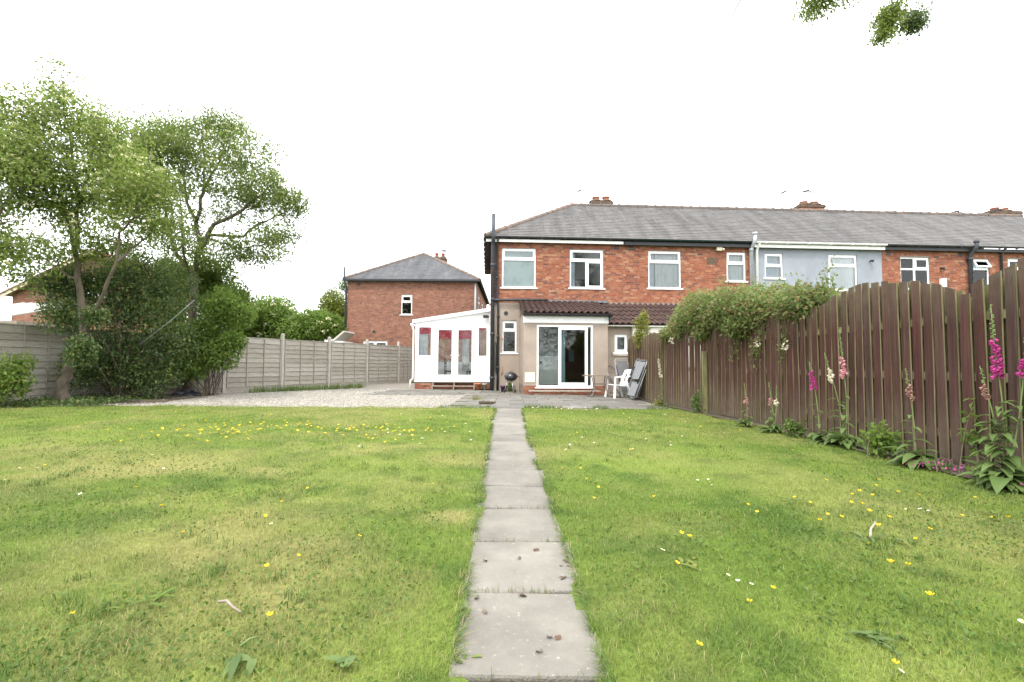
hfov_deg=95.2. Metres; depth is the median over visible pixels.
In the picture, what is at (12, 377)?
ivy shrub
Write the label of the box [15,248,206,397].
holly bush
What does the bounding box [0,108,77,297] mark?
elder tree
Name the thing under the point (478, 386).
flower pot
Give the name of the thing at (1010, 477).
foxglove
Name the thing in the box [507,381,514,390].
leafy weed
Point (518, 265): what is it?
window
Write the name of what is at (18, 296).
gabled house
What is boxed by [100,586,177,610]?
cut leaves
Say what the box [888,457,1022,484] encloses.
fallen petals
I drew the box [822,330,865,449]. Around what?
foxglove
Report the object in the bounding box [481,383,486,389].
flower pot
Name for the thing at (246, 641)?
twig
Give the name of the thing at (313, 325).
elder bush
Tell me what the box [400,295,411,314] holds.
window
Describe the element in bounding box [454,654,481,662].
cut leaves
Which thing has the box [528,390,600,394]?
door step
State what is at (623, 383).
garden chair
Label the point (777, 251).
terraced house
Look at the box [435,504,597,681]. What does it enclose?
joint grass
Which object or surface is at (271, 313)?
elder bush
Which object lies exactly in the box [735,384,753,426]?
foxglove
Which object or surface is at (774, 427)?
foxglove
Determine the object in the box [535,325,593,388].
patio door
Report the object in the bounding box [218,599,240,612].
twig
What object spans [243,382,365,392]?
fence foot grass
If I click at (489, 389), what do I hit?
ground
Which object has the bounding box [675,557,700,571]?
cut leaves
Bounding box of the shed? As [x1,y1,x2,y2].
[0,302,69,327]
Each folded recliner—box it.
[614,359,629,393]
[625,360,646,398]
[626,359,642,396]
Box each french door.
[434,327,454,380]
[455,327,475,380]
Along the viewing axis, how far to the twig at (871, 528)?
2.89 m
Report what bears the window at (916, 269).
in the terraced house at (961, 265)
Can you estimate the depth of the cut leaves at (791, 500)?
3.59 m
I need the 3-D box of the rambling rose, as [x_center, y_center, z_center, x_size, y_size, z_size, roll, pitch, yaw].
[4.488,0.036,9.744,1.439,3.054,6.068,1,-3,-10]
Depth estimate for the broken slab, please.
11.95 m
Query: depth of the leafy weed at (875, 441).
5.36 m
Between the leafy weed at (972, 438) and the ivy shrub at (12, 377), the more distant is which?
the ivy shrub at (12, 377)
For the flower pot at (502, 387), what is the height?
0.220 m
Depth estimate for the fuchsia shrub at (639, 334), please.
14.64 m
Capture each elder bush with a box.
[234,291,316,340]
[275,307,346,341]
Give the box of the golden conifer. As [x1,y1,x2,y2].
[316,287,344,340]
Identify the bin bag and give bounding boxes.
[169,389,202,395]
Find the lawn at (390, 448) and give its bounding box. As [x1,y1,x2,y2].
[0,406,1023,681]
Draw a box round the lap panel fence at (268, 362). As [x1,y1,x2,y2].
[0,320,411,403]
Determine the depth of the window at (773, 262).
19.08 m
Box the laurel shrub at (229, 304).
[153,256,257,395]
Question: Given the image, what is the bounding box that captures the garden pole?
[141,300,193,343]
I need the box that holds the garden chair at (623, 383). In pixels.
[604,369,632,397]
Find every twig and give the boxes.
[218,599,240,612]
[239,636,259,646]
[869,521,875,536]
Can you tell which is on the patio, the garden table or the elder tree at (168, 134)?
the garden table
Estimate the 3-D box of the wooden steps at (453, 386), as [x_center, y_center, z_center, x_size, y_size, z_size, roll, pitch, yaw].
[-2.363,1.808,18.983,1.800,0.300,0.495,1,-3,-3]
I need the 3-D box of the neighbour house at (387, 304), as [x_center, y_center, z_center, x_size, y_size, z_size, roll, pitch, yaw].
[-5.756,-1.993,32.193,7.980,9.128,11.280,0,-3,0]
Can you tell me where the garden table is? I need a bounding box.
[582,375,617,396]
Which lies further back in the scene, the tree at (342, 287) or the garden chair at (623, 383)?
the tree at (342, 287)
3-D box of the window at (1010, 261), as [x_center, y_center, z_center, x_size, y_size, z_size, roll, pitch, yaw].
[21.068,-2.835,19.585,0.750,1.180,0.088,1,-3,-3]
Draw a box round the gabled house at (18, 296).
[0,249,185,333]
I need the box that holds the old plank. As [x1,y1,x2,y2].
[111,400,169,401]
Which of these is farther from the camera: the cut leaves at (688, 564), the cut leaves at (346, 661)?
the cut leaves at (688, 564)
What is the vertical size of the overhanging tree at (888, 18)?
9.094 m
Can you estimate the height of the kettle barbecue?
0.788 m
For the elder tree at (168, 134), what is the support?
on the tree bed at (161, 398)
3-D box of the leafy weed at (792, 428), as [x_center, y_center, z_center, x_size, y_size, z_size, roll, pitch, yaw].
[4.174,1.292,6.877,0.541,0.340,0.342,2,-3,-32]
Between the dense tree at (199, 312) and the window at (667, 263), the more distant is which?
the dense tree at (199, 312)
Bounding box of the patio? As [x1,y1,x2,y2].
[362,390,673,409]
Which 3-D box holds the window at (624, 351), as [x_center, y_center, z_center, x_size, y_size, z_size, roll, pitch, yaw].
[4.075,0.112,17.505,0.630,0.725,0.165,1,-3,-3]
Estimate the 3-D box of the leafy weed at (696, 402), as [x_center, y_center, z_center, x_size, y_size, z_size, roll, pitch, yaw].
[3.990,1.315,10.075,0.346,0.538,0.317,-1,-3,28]
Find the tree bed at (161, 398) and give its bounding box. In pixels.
[0,393,219,408]
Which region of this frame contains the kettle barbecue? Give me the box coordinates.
[503,371,516,392]
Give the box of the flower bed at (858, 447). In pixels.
[623,394,1006,487]
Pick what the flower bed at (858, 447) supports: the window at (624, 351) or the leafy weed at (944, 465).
the leafy weed at (944, 465)
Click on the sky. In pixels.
(412, 124)
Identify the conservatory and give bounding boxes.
[409,308,490,388]
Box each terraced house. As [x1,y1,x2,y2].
[483,189,633,394]
[593,203,757,391]
[693,189,887,305]
[795,209,1009,296]
[890,207,1023,270]
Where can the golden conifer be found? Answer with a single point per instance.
(329, 302)
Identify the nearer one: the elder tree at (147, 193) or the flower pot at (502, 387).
the elder tree at (147, 193)
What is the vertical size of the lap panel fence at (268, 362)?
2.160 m
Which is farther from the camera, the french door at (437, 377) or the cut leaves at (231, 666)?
the french door at (437, 377)
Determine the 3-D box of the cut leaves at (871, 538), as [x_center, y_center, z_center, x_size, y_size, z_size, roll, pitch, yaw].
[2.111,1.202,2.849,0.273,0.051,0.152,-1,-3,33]
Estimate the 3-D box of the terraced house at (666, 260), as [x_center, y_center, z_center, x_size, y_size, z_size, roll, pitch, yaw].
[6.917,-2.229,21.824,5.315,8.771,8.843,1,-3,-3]
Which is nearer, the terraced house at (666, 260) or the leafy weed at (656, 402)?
the leafy weed at (656, 402)
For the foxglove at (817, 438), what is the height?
1.173 m
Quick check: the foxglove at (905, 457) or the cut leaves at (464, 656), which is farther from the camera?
the foxglove at (905, 457)
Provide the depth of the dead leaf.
1.78 m
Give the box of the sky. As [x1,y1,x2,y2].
[0,0,1023,359]
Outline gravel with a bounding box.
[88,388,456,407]
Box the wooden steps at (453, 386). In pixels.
[431,381,475,389]
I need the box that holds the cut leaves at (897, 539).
[879,535,915,547]
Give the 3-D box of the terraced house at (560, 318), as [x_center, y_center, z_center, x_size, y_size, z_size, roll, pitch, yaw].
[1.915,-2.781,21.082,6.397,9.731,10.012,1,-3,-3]
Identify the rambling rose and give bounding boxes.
[657,256,847,369]
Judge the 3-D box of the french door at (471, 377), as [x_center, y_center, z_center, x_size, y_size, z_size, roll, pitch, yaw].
[-1.933,0.529,19.333,0.840,2.215,0.115,1,-3,-3]
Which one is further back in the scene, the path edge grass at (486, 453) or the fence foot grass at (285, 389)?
the fence foot grass at (285, 389)
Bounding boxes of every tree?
[0,33,208,403]
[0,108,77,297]
[64,96,318,390]
[139,253,258,336]
[335,279,347,297]
[713,0,938,48]
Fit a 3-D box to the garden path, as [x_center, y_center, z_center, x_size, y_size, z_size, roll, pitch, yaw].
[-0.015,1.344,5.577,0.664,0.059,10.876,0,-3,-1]
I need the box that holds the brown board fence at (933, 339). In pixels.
[627,257,1023,473]
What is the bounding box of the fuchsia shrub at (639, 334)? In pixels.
[632,308,651,351]
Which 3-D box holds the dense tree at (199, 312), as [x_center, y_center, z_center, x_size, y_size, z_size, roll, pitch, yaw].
[-16.347,-1.254,24.315,5.688,6.761,3.994,2,-3,-24]
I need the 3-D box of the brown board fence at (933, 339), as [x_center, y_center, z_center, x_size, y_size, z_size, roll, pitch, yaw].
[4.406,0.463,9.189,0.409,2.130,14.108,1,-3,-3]
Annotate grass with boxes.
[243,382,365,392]
[435,407,617,681]
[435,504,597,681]
[439,403,675,409]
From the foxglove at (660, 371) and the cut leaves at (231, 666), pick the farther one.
the foxglove at (660, 371)
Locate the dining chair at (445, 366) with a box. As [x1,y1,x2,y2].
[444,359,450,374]
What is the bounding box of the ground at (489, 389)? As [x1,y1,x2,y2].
[211,381,681,409]
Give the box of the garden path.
[448,408,607,681]
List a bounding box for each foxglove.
[657,354,666,405]
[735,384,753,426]
[758,382,786,432]
[803,362,835,444]
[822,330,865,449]
[876,368,937,470]
[952,304,1023,494]
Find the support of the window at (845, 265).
in the terraced house at (777, 251)
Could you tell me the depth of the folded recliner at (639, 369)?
14.04 m
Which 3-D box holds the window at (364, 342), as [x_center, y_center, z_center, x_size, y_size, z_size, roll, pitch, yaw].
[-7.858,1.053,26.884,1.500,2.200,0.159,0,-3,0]
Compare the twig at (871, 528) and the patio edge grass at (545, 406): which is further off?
the patio edge grass at (545, 406)
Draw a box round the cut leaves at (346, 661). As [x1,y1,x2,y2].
[324,655,360,666]
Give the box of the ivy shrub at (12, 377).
[0,348,39,403]
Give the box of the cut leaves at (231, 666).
[221,653,256,681]
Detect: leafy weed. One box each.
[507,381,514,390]
[651,398,664,405]
[690,390,705,413]
[782,417,812,437]
[856,419,913,459]
[917,457,958,472]
[956,398,991,473]
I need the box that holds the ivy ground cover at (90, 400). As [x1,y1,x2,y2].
[0,392,166,407]
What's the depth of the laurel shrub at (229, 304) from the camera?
14.35 m
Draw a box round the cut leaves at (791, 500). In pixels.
[776,495,812,504]
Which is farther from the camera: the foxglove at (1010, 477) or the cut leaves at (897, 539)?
the foxglove at (1010, 477)
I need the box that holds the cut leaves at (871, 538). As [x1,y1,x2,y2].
[839,531,878,542]
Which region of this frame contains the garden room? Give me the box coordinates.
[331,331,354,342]
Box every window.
[363,341,386,344]
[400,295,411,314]
[500,248,536,288]
[500,320,517,353]
[568,250,604,289]
[613,334,627,353]
[647,251,682,289]
[725,252,747,282]
[763,254,785,279]
[828,255,856,290]
[900,257,928,288]
[973,259,991,285]
[1008,259,1017,270]
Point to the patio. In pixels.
(511, 399)
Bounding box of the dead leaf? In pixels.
[554,635,560,640]
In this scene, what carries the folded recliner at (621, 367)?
on the patio
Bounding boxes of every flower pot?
[474,383,481,389]
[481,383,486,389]
[500,385,506,391]
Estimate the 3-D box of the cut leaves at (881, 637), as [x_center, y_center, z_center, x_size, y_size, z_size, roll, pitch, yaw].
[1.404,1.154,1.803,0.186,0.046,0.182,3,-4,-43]
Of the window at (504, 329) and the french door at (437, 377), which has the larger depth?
the french door at (437, 377)
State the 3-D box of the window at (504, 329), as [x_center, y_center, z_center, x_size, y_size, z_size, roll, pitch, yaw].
[-0.104,-0.149,18.299,0.700,1.325,0.165,1,-3,-3]
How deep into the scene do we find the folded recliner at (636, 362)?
14.62 m
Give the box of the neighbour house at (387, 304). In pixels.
[342,250,489,380]
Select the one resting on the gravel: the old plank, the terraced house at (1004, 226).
the old plank
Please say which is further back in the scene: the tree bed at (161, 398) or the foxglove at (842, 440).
the tree bed at (161, 398)
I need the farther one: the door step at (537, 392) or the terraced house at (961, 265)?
the terraced house at (961, 265)
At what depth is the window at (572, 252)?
18.61 m
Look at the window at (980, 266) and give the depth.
19.50 m
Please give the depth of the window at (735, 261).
19.02 m
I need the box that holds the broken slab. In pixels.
[479,399,495,403]
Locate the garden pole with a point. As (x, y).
(168, 322)
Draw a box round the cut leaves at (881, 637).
[845,630,905,657]
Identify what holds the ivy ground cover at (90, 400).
on the tree bed at (161, 398)

